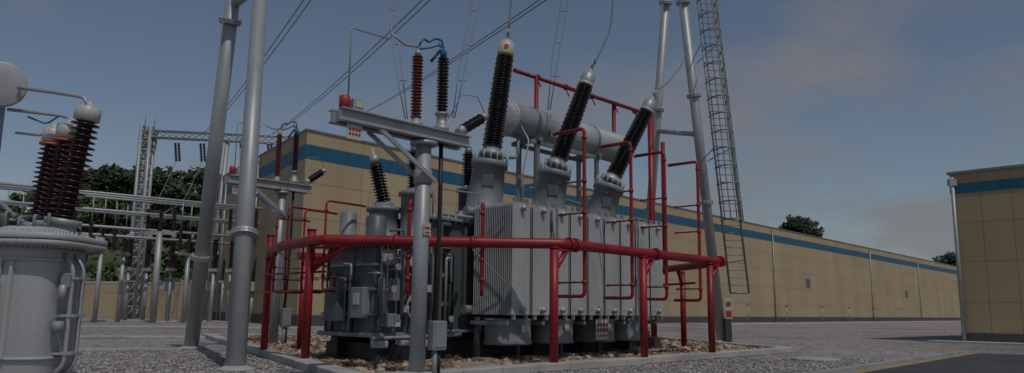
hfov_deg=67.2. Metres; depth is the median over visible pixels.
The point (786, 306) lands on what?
path lamp posts
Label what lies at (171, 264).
instrument transformer
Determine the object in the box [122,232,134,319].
instrument transformer
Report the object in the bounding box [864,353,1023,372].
asphalt road
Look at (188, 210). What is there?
broadleaf tree
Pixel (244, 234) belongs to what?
frame support poles
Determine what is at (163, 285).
circuit breaker
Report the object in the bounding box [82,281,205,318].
beige yard wall
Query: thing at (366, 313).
power transformer
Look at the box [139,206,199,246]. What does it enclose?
broadleaf tree
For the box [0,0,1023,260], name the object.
sky
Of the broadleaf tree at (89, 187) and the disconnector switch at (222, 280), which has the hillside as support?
the broadleaf tree at (89, 187)
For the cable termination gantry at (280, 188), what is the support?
on the pebble bed
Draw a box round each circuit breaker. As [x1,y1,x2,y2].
[151,251,178,317]
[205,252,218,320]
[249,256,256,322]
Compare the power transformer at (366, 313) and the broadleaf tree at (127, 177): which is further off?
the broadleaf tree at (127, 177)
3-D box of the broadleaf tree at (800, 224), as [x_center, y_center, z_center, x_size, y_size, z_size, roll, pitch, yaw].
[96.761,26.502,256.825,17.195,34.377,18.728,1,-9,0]
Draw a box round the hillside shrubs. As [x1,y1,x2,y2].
[13,200,196,281]
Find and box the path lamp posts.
[746,304,901,322]
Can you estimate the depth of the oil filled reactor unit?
14.53 m
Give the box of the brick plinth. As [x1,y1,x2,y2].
[961,333,1023,342]
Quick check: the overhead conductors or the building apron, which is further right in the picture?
the building apron
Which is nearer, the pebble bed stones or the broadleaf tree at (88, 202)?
the pebble bed stones
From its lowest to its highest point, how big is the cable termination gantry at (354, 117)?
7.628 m
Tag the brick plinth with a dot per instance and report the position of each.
(992, 337)
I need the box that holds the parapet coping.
[946,164,1023,175]
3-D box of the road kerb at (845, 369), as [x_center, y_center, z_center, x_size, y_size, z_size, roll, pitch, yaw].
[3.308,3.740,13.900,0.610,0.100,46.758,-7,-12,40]
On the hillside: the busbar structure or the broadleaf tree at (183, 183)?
the broadleaf tree at (183, 183)
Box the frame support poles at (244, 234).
[177,0,266,371]
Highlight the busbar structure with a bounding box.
[0,182,261,322]
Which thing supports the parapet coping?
on the walls at (990, 224)
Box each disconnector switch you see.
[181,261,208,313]
[218,258,224,320]
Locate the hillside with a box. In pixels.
[82,208,207,281]
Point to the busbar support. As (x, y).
(160, 233)
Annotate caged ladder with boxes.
[693,0,749,293]
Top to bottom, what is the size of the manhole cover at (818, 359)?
0.085 m
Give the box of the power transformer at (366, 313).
[317,28,662,362]
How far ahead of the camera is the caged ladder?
36.19 m
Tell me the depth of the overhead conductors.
33.12 m
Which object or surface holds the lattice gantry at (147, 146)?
on the gravel ground
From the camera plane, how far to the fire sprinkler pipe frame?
22.50 m
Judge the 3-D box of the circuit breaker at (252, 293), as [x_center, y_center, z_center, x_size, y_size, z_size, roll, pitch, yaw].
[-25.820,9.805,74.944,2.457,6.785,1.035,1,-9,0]
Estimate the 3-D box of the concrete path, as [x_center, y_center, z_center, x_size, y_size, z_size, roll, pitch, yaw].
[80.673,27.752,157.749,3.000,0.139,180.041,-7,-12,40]
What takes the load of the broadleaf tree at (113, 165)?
on the hillside
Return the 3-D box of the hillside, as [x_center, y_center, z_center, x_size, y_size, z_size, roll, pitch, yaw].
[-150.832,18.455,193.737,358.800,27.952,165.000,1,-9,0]
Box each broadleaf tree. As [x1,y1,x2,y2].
[0,205,31,223]
[9,191,33,202]
[31,169,126,194]
[74,197,141,223]
[81,163,162,194]
[89,163,189,207]
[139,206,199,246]
[150,166,220,211]
[176,194,201,213]
[778,214,824,236]
[932,251,955,265]
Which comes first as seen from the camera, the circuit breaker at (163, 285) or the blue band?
the blue band
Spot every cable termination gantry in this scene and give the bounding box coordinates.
[223,121,326,343]
[328,27,488,372]
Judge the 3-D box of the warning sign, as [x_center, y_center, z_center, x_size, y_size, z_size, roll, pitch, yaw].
[11.157,6.846,39.444,0.291,2.250,0.523,-7,-12,38]
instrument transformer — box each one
[118,234,128,319]
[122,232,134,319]
[140,235,152,319]
[165,235,176,320]
[183,235,193,320]
[208,233,218,320]
[225,239,233,320]
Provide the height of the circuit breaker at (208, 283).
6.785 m
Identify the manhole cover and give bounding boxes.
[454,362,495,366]
[791,356,839,361]
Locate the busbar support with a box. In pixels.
[9,209,258,322]
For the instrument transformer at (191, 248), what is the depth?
74.18 m
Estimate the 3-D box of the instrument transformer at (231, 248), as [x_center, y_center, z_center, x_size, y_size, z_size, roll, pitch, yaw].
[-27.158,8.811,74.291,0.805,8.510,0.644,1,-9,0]
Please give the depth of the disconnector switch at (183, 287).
85.14 m
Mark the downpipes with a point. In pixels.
(951, 182)
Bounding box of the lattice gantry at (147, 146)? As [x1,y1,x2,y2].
[122,108,291,319]
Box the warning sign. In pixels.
[725,298,731,324]
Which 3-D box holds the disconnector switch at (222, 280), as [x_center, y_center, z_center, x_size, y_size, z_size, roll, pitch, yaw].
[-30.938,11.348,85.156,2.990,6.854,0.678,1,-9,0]
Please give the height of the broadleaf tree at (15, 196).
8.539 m
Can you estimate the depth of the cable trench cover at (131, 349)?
25.47 m
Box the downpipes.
[947,177,966,340]
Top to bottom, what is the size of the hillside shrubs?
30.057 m
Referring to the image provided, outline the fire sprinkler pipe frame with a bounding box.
[255,68,727,370]
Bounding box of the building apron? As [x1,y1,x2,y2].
[926,340,1023,345]
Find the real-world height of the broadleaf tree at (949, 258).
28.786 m
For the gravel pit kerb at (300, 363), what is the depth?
21.07 m
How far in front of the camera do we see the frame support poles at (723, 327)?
39.68 m
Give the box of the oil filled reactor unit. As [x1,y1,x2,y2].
[0,61,107,372]
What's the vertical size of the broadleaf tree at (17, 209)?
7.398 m
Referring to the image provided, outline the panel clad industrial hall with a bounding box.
[204,128,960,325]
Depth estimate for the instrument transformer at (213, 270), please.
73.35 m
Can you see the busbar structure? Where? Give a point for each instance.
(106, 196)
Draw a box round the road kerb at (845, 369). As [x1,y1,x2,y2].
[803,350,976,372]
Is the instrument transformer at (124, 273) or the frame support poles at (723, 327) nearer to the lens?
the frame support poles at (723, 327)
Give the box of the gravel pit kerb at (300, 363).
[202,333,792,372]
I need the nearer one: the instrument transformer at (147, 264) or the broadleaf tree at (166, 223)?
the instrument transformer at (147, 264)
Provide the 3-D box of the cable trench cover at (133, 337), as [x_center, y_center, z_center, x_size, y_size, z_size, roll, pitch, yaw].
[-21.084,6.845,35.068,18.806,0.119,1.200,3,-10,-17]
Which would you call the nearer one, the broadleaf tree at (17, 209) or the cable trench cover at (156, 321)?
the cable trench cover at (156, 321)
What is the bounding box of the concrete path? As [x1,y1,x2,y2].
[686,321,960,325]
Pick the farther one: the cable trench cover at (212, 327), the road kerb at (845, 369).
the cable trench cover at (212, 327)
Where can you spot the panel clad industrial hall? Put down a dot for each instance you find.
(804, 277)
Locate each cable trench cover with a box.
[78,348,184,351]
[80,335,205,338]
[81,320,227,322]
[81,326,314,328]
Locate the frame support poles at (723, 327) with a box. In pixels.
[644,0,731,341]
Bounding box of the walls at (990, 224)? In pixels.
[950,167,1023,333]
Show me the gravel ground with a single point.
(875, 341)
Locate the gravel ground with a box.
[74,317,1023,372]
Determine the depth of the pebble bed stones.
23.30 m
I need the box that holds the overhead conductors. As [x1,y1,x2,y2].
[200,0,688,135]
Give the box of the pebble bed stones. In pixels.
[221,334,763,372]

